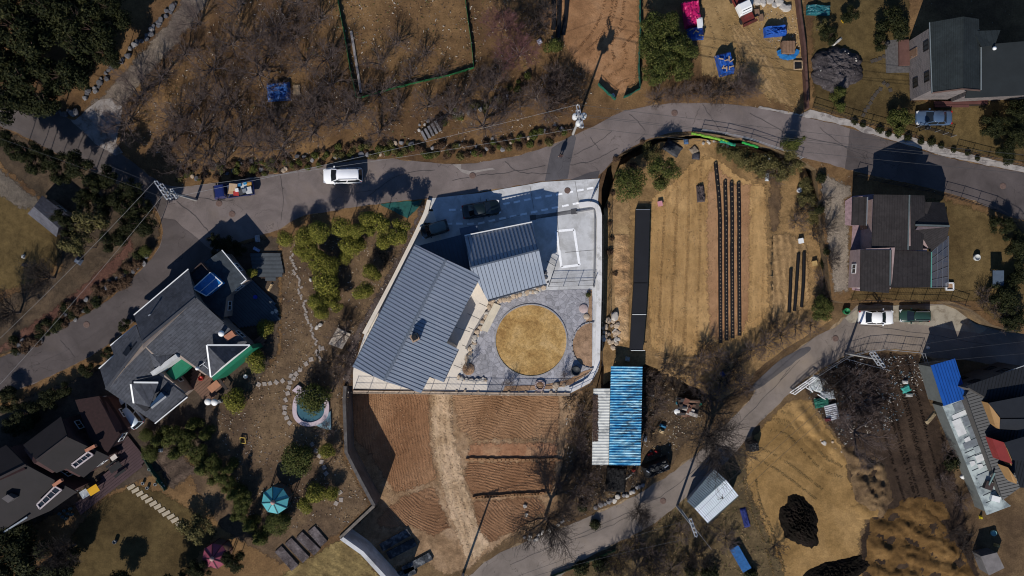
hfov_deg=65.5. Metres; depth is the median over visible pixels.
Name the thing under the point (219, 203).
manhole cover
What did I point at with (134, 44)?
boulder
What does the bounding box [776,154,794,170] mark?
hedge bush
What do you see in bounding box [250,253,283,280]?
shed roof
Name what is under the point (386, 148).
bank shrub
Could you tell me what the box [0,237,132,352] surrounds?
mulch path
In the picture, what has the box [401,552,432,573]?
film covered bed
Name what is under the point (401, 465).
ploughed field
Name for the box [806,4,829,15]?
teal tarp
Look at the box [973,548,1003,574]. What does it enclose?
garden container
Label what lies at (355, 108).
orchard tree
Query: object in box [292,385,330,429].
garden pool
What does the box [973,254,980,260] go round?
well ring
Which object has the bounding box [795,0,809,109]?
yard wall
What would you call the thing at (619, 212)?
earth strip
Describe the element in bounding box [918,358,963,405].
workshop
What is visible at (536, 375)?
lawn edging
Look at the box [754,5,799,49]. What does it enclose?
debris bits
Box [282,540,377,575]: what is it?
grass plot
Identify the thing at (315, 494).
garden tree
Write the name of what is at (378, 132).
orchard tree
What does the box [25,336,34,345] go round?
hedge shrub
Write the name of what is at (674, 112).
manhole cover
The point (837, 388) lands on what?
lot bush
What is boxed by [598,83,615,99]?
net fence
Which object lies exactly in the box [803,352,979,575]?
dark lot
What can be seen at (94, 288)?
hedge shrub
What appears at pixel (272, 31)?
orchard tree
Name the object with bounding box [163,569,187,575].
corner tree
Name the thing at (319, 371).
garden bush
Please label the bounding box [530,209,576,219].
drain grate
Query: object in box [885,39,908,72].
brick patio
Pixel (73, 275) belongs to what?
hedge bank
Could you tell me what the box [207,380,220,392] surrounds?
table
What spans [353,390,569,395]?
boundary wall
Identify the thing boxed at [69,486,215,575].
lawn
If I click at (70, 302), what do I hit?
hedge shrub
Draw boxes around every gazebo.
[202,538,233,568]
[261,482,293,513]
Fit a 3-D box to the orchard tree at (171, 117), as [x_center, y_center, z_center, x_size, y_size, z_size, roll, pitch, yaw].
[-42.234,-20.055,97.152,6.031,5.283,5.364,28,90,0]
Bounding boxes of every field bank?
[465,458,561,460]
[472,492,544,498]
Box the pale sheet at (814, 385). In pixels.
[808,375,824,392]
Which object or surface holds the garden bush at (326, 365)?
on the garden ground at (273, 421)
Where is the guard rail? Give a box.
[701,129,803,158]
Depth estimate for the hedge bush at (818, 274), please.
100.46 m
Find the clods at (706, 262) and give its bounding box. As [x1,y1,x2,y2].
[650,166,767,352]
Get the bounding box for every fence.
[142,456,166,490]
[338,0,473,98]
[351,367,598,395]
[552,549,615,575]
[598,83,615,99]
[602,215,603,365]
[623,0,640,97]
[792,349,927,392]
[813,106,919,137]
[856,174,1023,233]
[865,300,968,305]
[956,149,1023,166]
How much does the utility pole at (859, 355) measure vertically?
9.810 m
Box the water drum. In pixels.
[842,308,849,313]
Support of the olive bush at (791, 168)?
on the crop terrain at (787, 210)
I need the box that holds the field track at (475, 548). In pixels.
[430,394,489,563]
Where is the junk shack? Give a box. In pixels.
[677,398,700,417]
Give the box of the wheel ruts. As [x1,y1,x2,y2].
[731,24,794,107]
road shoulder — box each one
[1,102,996,378]
[464,303,985,575]
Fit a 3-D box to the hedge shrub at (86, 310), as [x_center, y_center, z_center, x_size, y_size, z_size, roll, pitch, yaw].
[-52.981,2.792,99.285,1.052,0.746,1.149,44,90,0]
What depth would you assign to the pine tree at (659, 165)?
95.89 m
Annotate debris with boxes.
[74,257,83,264]
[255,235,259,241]
[662,138,682,157]
[689,145,698,153]
[692,153,699,159]
[901,384,910,393]
[905,393,912,396]
[925,411,936,423]
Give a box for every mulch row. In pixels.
[551,0,556,29]
[556,0,561,37]
[561,0,569,34]
[714,162,721,342]
[723,180,727,340]
[729,181,733,337]
[736,182,741,335]
[787,269,792,312]
[793,254,799,310]
[800,252,805,306]
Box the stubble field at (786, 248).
[770,232,810,326]
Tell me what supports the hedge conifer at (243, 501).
on the garden ground at (273, 421)
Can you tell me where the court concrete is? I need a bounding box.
[353,179,598,392]
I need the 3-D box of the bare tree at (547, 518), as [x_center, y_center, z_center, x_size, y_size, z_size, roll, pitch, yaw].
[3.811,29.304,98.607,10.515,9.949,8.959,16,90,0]
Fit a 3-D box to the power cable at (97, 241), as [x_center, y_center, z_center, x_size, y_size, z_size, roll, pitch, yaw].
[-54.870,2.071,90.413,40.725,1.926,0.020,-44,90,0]
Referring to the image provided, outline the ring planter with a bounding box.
[535,380,544,390]
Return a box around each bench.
[105,459,117,467]
[114,469,126,477]
[218,379,228,389]
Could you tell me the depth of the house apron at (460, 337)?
99.50 m
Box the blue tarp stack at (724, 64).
[714,52,733,76]
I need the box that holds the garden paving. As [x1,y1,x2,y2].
[463,289,592,390]
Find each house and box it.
[0,414,118,532]
[99,269,262,423]
[352,244,479,392]
[848,195,949,292]
[909,17,1023,101]
[958,362,1023,499]
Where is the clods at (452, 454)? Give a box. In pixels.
[353,395,558,540]
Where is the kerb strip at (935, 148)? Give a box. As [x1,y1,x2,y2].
[758,106,1023,171]
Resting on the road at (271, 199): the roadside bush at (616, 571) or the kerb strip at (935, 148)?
the kerb strip at (935, 148)
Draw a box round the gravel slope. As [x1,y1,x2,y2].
[344,204,425,382]
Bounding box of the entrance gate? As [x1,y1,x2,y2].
[916,125,955,136]
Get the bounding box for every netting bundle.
[691,132,728,142]
[719,140,735,145]
[741,141,758,147]
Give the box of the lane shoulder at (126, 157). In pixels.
[11,117,168,208]
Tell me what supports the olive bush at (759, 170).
on the crop terrain at (787, 210)
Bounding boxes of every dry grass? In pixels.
[132,0,593,169]
[565,365,702,520]
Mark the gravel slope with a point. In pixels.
(357, 339)
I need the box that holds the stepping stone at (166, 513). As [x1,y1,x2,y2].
[162,510,170,516]
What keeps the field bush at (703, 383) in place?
on the crop terrain at (787, 210)
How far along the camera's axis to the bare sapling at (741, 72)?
97.76 m
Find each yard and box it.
[0,169,38,209]
[700,0,806,110]
[820,173,850,293]
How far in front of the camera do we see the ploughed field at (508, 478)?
103.34 m
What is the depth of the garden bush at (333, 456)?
98.63 m
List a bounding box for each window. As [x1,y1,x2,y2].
[61,470,72,475]
[74,420,84,428]
[118,432,127,441]
[123,346,130,355]
[227,301,231,309]
[234,263,243,270]
[236,330,245,337]
[851,264,855,273]
[912,77,917,87]
[923,39,928,51]
[924,71,929,82]
[967,378,980,382]
[984,366,996,369]
[996,368,1009,372]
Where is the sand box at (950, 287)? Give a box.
[945,282,953,290]
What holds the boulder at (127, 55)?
on the terrain at (1004, 18)
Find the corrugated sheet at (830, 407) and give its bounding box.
[824,403,839,420]
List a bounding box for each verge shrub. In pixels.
[572,560,588,575]
[577,501,587,511]
[589,519,600,530]
[591,555,609,572]
[684,564,698,575]
[699,563,719,575]
[743,567,757,575]
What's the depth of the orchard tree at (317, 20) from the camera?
97.39 m
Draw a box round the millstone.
[579,304,587,312]
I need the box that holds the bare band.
[468,441,557,457]
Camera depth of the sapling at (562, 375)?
98.50 m
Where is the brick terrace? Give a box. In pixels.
[845,194,873,290]
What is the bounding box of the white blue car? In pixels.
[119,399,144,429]
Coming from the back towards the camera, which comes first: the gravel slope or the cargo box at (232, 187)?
the gravel slope
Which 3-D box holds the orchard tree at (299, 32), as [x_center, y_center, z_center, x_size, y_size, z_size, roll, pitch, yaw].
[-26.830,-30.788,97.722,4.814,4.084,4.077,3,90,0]
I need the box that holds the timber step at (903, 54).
[898,40,909,65]
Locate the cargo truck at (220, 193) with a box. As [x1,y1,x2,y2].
[213,180,254,200]
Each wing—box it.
[190,250,252,319]
[419,234,470,270]
[459,222,545,301]
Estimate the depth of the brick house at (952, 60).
93.62 m
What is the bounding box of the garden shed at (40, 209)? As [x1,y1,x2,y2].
[28,196,76,236]
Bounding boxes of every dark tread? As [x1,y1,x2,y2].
[863,360,916,501]
[879,353,930,496]
[893,355,946,501]
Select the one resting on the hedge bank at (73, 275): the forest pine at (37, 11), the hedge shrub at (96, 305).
the hedge shrub at (96, 305)
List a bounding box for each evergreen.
[810,294,834,321]
[814,204,824,214]
[815,18,826,32]
[815,171,826,183]
[818,25,837,45]
[822,247,830,255]
[829,85,846,101]
[834,99,846,112]
[840,4,860,23]
[873,30,889,51]
[874,4,910,41]
[886,108,915,135]
[942,455,960,472]
[979,110,1009,138]
[988,216,1016,234]
[988,278,1020,314]
[994,141,1015,165]
[999,307,1023,332]
[1000,118,1023,149]
[1002,230,1023,260]
[1005,98,1023,123]
[1007,260,1023,284]
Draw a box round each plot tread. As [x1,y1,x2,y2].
[579,0,617,54]
[586,0,625,58]
[602,25,634,75]
[604,68,640,92]
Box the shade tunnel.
[629,209,649,350]
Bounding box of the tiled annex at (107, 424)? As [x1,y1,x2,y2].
[75,395,131,451]
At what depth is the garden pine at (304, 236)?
96.72 m
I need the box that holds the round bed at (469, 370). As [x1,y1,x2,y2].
[462,363,474,374]
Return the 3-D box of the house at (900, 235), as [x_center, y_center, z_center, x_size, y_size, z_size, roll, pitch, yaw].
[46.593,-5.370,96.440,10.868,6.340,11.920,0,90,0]
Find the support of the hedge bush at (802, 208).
on the crop terrain at (787, 210)
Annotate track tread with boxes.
[432,390,482,556]
[438,395,480,537]
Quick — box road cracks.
[1,105,987,563]
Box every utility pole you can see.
[154,181,196,200]
[572,104,586,134]
[676,505,697,536]
[845,351,884,367]
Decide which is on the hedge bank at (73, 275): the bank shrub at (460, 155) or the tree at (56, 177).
the tree at (56, 177)
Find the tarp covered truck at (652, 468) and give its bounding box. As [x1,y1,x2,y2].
[640,455,670,477]
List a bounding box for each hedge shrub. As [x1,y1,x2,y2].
[7,341,18,347]
[8,335,18,345]
[10,347,19,355]
[17,346,29,354]
[21,338,29,346]
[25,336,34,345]
[33,338,41,346]
[34,323,43,333]
[34,333,43,339]
[40,318,51,326]
[41,321,48,331]
[49,324,57,333]
[52,321,60,330]
[54,318,64,329]
[57,310,64,317]
[58,301,68,312]
[61,321,67,328]
[63,316,69,322]
[66,300,74,309]
[67,310,76,320]
[71,305,81,316]
[76,302,84,307]
[82,306,90,313]
[90,284,99,291]
[91,299,101,308]
[92,295,101,302]
[98,288,106,296]
[104,279,112,289]
[106,287,115,295]
[114,280,127,290]
[115,268,124,278]
[118,277,131,287]
[121,262,128,269]
[125,261,133,270]
[125,275,132,282]
[132,251,143,259]
[132,259,142,269]
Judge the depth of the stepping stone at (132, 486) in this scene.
99.47 m
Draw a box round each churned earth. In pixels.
[655,346,729,378]
[782,400,846,467]
[841,446,893,518]
[850,504,878,519]
[864,505,974,575]
[899,497,949,523]
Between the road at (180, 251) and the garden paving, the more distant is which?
the road at (180, 251)
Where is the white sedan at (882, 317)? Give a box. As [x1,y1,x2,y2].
[858,309,893,325]
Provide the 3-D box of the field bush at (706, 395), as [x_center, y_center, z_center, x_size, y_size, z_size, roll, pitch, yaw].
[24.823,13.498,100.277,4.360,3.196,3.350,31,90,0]
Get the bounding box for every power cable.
[0,138,163,197]
[0,199,159,383]
[4,123,152,183]
[13,184,151,325]
[163,127,581,189]
[167,105,573,198]
[519,519,689,575]
[536,537,693,575]
[578,104,1020,154]
[584,116,1017,163]
[584,127,1023,173]
[589,115,1022,160]
[716,353,872,493]
[717,360,878,504]
[718,368,883,515]
[876,329,1023,351]
[886,342,1016,358]
[890,353,1023,366]
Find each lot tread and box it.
[744,480,785,575]
[757,447,822,499]
[770,418,845,478]
[777,411,842,467]
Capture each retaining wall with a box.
[339,499,379,538]
[340,529,398,575]
[342,385,380,506]
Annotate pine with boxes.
[0,0,37,14]
[0,0,41,55]
[0,26,15,82]
[0,49,45,96]
[0,80,30,126]
[9,24,56,76]
[18,0,70,42]
[20,83,63,119]
[34,0,89,15]
[34,59,90,98]
[52,0,104,41]
[53,31,98,76]
[75,9,117,50]
[92,0,125,14]
[92,41,121,69]
[95,0,132,32]
[276,229,293,247]
[292,225,314,246]
[293,243,304,257]
[300,242,328,274]
[302,240,317,258]
[307,220,331,243]
[307,291,328,310]
[312,266,338,297]
[313,304,329,319]
[321,255,340,275]
[323,288,344,312]
[331,216,351,238]
[338,233,360,258]
[338,251,352,264]
[345,234,366,252]
[347,223,365,238]
[351,281,374,298]
[358,211,375,226]
[360,212,390,236]
[362,264,381,281]
[375,231,391,249]
[385,218,410,245]
[638,36,662,66]
[639,10,672,46]
[641,64,663,86]
[648,44,685,81]
[653,24,689,66]
[656,10,679,37]
[670,37,700,69]
[671,54,693,81]
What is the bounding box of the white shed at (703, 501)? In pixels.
[687,469,738,523]
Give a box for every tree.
[0,128,19,155]
[0,284,30,333]
[0,385,20,413]
[0,414,22,437]
[0,519,32,550]
[0,525,52,575]
[0,546,19,575]
[5,144,30,161]
[12,140,43,162]
[14,400,40,432]
[15,256,61,298]
[23,154,47,175]
[24,555,74,575]
[28,532,81,574]
[35,388,61,411]
[40,148,65,170]
[47,208,68,226]
[49,164,81,185]
[55,381,71,398]
[57,229,96,256]
[57,545,80,575]
[59,216,82,236]
[64,148,96,178]
[71,188,94,209]
[71,207,110,233]
[78,172,108,200]
[78,362,93,377]
[91,194,112,216]
[94,93,146,151]
[94,164,121,189]
[96,230,127,252]
[100,346,111,358]
[106,64,157,116]
[106,187,127,211]
[110,569,130,575]
[112,199,134,218]
[114,217,130,237]
[116,55,181,105]
[117,177,146,200]
[118,318,130,331]
[121,213,142,235]
[128,197,156,215]
[131,214,158,237]
[144,96,190,141]
[148,119,189,155]
[158,140,199,179]
[162,26,207,75]
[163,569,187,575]
[167,105,223,153]
[168,0,208,36]
[169,84,207,127]
[172,134,220,177]
[174,513,215,546]
[185,559,211,575]
[186,40,241,95]
[186,70,245,118]
[195,142,230,174]
[205,13,253,70]
[206,79,248,126]
[208,0,246,31]
[208,114,259,151]
[220,550,245,573]
[222,387,246,414]
[224,21,270,56]
[230,37,285,104]
[234,124,267,168]
[239,109,292,160]
[241,89,294,143]
[244,31,293,70]
[245,349,266,373]
[246,124,304,178]
[246,268,257,277]
[252,0,304,53]
[256,319,274,338]
[262,511,291,536]
[271,0,321,14]
[273,19,309,52]
[275,47,315,80]
[276,108,327,152]
[279,84,323,131]
[279,442,313,477]
[283,0,336,43]
[286,75,337,136]
[294,383,332,417]
[296,496,312,514]
[303,36,352,78]
[305,481,327,502]
[309,58,358,106]
[314,93,368,137]
[317,322,356,349]
[318,442,335,458]
[325,485,340,500]
[327,86,374,127]
[358,47,390,72]
[359,74,396,108]
[362,105,394,145]
[376,86,407,119]
[380,24,413,55]
[397,54,422,88]
[402,40,436,71]
[410,86,447,121]
[423,85,471,135]
[431,65,451,82]
[444,74,480,117]
[452,94,515,140]
[463,64,497,93]
[475,60,507,99]
[476,3,525,41]
[477,91,519,130]
[483,56,510,82]
[491,30,541,77]
[500,492,583,574]
[508,92,538,117]
[516,75,550,117]
[533,95,568,131]
[613,167,647,202]
[621,556,651,575]
[624,499,654,532]
[641,141,662,162]
[646,155,682,190]
[676,402,761,495]
[826,400,898,473]
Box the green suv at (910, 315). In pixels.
[899,308,930,323]
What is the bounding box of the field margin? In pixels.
[353,390,582,574]
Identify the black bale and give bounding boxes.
[744,439,758,451]
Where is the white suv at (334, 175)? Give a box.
[323,166,362,184]
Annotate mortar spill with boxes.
[453,164,494,174]
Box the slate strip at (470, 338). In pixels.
[465,309,487,349]
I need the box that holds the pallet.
[292,85,300,94]
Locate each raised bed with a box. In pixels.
[275,546,298,570]
[285,538,309,562]
[296,531,320,554]
[308,526,327,546]
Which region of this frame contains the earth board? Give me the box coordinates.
[350,31,361,92]
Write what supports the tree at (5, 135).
on the hedge bank at (73, 275)
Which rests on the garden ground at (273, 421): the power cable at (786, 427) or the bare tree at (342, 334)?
the bare tree at (342, 334)
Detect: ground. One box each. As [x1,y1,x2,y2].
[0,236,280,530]
[192,221,410,564]
[352,138,1023,575]
[556,364,705,523]
[571,445,784,575]
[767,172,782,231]
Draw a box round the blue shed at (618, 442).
[592,366,642,464]
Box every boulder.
[72,108,78,115]
[96,80,102,85]
[124,53,130,58]
[131,42,138,46]
[147,32,153,36]
[169,3,174,10]
[552,382,558,389]
[611,311,617,320]
[754,0,760,5]
[760,0,765,6]
[775,0,783,6]
[779,3,785,10]
[783,4,791,11]
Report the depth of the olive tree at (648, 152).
99.91 m
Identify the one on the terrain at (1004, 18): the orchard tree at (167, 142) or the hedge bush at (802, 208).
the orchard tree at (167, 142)
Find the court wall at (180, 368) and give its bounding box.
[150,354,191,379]
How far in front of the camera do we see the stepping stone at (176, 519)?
99.47 m
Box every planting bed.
[503,369,591,391]
[586,290,591,321]
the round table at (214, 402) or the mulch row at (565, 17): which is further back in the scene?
the mulch row at (565, 17)
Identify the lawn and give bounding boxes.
[0,196,62,289]
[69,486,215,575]
[496,305,565,375]
[809,0,1023,162]
[848,198,1023,320]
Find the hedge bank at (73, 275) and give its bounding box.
[0,127,160,354]
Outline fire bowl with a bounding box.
[571,366,580,375]
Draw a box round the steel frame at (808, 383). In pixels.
[790,377,816,394]
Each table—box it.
[79,488,89,498]
[87,483,100,495]
[108,460,122,473]
[110,454,119,460]
[204,398,210,404]
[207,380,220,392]
[211,399,217,405]
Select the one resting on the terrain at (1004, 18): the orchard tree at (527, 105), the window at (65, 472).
the orchard tree at (527, 105)
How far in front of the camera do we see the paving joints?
99.49 m
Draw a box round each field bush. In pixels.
[641,412,657,433]
[642,369,663,398]
[642,428,661,442]
[644,389,669,417]
[654,359,679,381]
[666,364,696,385]
[666,379,686,403]
[687,372,708,397]
[690,344,713,374]
[691,393,713,419]
[697,334,717,355]
[699,380,724,408]
[707,344,734,370]
[708,368,738,398]
[720,357,746,388]
[724,349,750,368]
[731,369,756,397]
[741,339,769,361]
[754,330,780,359]
[767,315,784,335]
[771,324,795,351]
[788,319,809,339]
[802,316,825,338]
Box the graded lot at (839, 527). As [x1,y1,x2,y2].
[745,399,866,575]
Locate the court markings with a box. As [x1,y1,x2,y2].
[424,187,593,267]
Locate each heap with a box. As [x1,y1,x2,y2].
[763,25,786,37]
[777,41,799,59]
[779,494,818,548]
[803,555,869,575]
[811,46,862,92]
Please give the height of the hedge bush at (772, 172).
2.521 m
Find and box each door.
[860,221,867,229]
[909,47,916,58]
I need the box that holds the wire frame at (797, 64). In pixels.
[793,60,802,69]
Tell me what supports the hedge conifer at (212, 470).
on the garden ground at (273, 421)
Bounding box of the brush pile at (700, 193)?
[696,185,704,202]
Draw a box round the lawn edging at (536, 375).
[494,304,567,376]
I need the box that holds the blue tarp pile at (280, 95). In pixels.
[266,82,290,101]
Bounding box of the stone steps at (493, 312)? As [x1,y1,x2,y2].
[481,303,500,331]
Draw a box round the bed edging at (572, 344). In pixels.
[571,322,593,368]
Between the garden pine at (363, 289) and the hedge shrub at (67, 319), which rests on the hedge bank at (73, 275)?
the hedge shrub at (67, 319)
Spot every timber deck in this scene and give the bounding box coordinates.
[75,436,144,514]
[190,334,267,399]
[228,279,279,327]
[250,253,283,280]
[933,100,987,107]
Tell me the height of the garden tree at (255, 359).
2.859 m
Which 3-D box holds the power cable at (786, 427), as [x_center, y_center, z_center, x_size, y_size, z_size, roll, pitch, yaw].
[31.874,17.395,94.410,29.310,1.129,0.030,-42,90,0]
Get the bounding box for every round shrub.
[137,428,152,441]
[140,445,158,462]
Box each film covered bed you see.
[379,528,410,550]
[386,538,416,558]
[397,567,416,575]
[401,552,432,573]
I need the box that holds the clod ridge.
[612,234,631,343]
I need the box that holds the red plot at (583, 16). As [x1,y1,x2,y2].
[541,0,638,96]
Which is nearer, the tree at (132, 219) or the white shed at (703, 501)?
the tree at (132, 219)
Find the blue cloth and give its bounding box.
[740,507,749,527]
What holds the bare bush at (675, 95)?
on the terrain at (1004, 18)
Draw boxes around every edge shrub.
[605,248,612,255]
[629,163,637,167]
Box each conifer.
[150,428,172,449]
[159,424,179,446]
[166,444,187,459]
[175,428,198,451]
[184,443,208,464]
[185,417,204,430]
[193,459,212,475]
[198,423,216,440]
[203,452,222,470]
[205,464,227,485]
[216,474,236,493]
[223,456,238,474]
[225,477,247,500]
[229,504,248,522]
[232,491,252,513]
[242,513,261,534]
[251,526,272,545]
[543,38,563,52]
[780,136,805,150]
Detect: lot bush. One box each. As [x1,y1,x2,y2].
[814,367,837,394]
[823,365,856,387]
[824,373,846,401]
[835,410,853,436]
[836,373,863,413]
[841,365,875,395]
[851,384,881,417]
[852,403,874,430]
[861,367,891,393]
[861,403,889,425]
[941,436,958,462]
[941,526,973,547]
[953,492,973,511]
[957,539,979,562]
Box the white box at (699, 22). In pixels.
[697,18,702,27]
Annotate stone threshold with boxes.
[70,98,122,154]
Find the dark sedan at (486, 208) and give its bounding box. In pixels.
[462,199,500,218]
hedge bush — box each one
[749,164,773,180]
[765,168,785,186]
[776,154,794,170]
[787,212,810,233]
[792,197,814,221]
[808,222,821,243]
[813,192,834,206]
[813,269,826,289]
[818,219,839,239]
[824,248,843,272]
[973,286,994,308]
[978,289,997,314]
[988,301,1009,322]
[997,313,1020,333]
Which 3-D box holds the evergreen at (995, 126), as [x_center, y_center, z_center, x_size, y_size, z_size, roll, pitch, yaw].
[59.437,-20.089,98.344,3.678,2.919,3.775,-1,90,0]
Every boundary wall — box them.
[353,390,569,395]
[363,200,430,334]
[569,201,601,391]
[576,209,595,287]
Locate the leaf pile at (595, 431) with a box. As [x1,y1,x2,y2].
[592,394,598,441]
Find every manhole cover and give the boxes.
[83,321,89,327]
[216,200,221,206]
[229,211,234,216]
[469,172,475,178]
[564,187,570,193]
[660,498,665,503]
[671,110,677,115]
[1000,183,1005,188]
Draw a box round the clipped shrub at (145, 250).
[138,244,152,256]
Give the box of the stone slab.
[329,328,349,348]
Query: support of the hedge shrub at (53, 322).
on the hedge bank at (73, 275)
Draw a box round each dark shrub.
[206,232,222,247]
[211,243,226,256]
[220,235,237,253]
[233,242,246,256]
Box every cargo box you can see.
[229,183,238,190]
[245,186,252,193]
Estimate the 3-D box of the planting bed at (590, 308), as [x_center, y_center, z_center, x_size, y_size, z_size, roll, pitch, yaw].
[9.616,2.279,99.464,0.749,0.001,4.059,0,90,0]
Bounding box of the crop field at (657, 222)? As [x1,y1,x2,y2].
[648,156,765,356]
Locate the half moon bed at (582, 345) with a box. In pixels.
[573,323,591,366]
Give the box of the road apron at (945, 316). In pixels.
[845,305,986,333]
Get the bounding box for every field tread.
[656,309,721,372]
[658,186,678,344]
[661,155,713,213]
[661,319,716,364]
[670,174,689,349]
[684,164,701,342]
[749,184,766,318]
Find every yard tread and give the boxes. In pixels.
[703,7,726,57]
[721,26,780,102]
[727,15,800,112]
[733,22,803,113]
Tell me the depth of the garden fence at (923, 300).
98.34 m
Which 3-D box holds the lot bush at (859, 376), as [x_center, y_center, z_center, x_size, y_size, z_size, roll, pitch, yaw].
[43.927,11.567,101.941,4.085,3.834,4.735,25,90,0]
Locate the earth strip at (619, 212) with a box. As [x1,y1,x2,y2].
[608,200,630,347]
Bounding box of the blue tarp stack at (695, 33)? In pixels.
[686,27,703,40]
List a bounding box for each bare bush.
[520,0,543,17]
[522,13,549,40]
[531,0,558,12]
[536,2,557,22]
[536,79,565,106]
[542,60,567,82]
[545,72,573,103]
[546,88,578,112]
[553,62,574,81]
[560,79,581,98]
[565,70,586,89]
[569,85,589,110]
[644,85,673,110]
[665,84,683,105]
[677,78,694,103]
[692,83,709,103]
[699,81,722,107]
[709,80,737,105]
[723,77,744,97]
[732,82,752,105]
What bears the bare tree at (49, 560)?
on the lawn at (152, 541)
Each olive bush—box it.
[715,142,727,156]
[725,146,743,163]
[732,147,759,171]
[749,151,780,178]
[770,159,790,182]
[783,142,798,160]
[784,158,805,175]
[796,191,816,208]
[799,176,812,194]
[805,208,818,224]
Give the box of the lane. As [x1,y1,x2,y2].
[0,108,171,217]
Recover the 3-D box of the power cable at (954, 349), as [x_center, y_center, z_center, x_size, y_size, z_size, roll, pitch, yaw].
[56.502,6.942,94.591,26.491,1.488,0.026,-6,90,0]
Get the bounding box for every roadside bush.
[593,561,611,575]
[604,562,624,575]
[608,548,632,572]
[617,535,648,565]
[637,543,669,574]
[640,567,659,575]
[658,559,683,575]
[659,529,679,556]
[669,521,697,544]
[678,546,704,575]
[686,540,717,571]
[696,518,719,538]
[715,529,738,556]
[764,539,790,558]
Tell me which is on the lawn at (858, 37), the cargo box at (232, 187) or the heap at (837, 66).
the heap at (837, 66)
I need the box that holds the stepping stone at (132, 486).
[127,484,134,489]
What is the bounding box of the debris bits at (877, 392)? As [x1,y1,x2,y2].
[810,355,922,443]
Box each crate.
[754,8,759,15]
[758,13,763,21]
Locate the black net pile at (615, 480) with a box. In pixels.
[605,466,626,491]
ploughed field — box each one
[352,393,436,493]
[376,485,449,536]
[451,395,559,440]
[464,461,555,496]
[473,497,544,542]
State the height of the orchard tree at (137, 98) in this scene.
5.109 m
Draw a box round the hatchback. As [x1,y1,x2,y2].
[419,219,448,238]
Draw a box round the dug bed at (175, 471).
[155,442,196,488]
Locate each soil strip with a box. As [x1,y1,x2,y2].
[705,166,751,338]
[747,185,769,322]
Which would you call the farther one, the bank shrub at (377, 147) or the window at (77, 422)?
the bank shrub at (377, 147)
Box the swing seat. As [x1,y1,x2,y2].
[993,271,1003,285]
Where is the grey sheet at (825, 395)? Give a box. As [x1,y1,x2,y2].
[820,389,834,398]
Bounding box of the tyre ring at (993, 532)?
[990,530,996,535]
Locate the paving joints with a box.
[454,183,589,368]
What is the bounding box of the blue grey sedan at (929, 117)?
[915,108,952,125]
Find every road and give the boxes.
[0,218,211,389]
[3,103,1021,388]
[469,304,1023,575]
[845,129,1023,219]
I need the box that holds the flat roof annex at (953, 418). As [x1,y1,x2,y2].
[933,400,1009,514]
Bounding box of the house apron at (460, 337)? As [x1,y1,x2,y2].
[353,204,488,390]
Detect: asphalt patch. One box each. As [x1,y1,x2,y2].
[545,135,575,180]
[571,171,599,179]
[749,347,810,390]
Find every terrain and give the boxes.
[0,0,1023,575]
[600,138,831,399]
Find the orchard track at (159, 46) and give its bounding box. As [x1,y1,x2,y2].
[84,0,205,111]
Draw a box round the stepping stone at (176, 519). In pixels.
[170,517,178,522]
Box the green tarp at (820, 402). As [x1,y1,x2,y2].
[814,398,828,408]
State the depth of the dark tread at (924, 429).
103.25 m
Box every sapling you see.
[461,362,476,375]
[501,378,516,393]
[560,368,569,385]
[731,61,758,95]
[739,70,763,95]
[744,72,765,99]
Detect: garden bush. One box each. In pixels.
[306,361,324,383]
[315,419,334,438]
[317,347,341,374]
[323,447,342,462]
[330,366,345,389]
[332,353,356,374]
[335,315,352,326]
[372,242,387,263]
[380,250,393,267]
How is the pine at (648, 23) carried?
on the terrain at (1004, 18)
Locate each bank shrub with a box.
[174,175,182,182]
[199,173,206,180]
[225,162,232,168]
[229,160,236,167]
[231,167,240,174]
[238,172,244,178]
[240,164,247,172]
[249,165,257,172]
[292,163,300,171]
[296,159,302,165]
[300,157,306,163]
[311,152,319,158]
[324,151,329,156]
[332,150,339,158]
[334,143,341,149]
[339,152,345,158]
[349,148,354,154]
[354,141,362,147]
[358,144,364,150]
[364,142,370,149]
[375,145,382,153]
[380,139,386,145]
[382,146,389,152]
[387,140,393,147]
[396,151,402,157]
[401,146,408,154]
[415,143,421,150]
[422,151,430,158]
[436,142,443,149]
[442,152,451,159]
[456,153,464,160]
[463,150,470,158]
[466,142,473,149]
[468,102,475,109]
[475,149,482,155]
[482,141,489,147]
[488,147,494,154]
[513,85,521,91]
[515,143,522,150]
[524,72,531,79]
[526,141,533,147]
[530,132,537,139]
[538,128,543,134]
[544,138,552,146]
[555,129,562,136]
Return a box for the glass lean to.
[930,236,948,287]
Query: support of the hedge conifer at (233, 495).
on the garden ground at (273, 421)
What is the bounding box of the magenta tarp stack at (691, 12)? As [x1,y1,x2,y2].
[681,0,700,28]

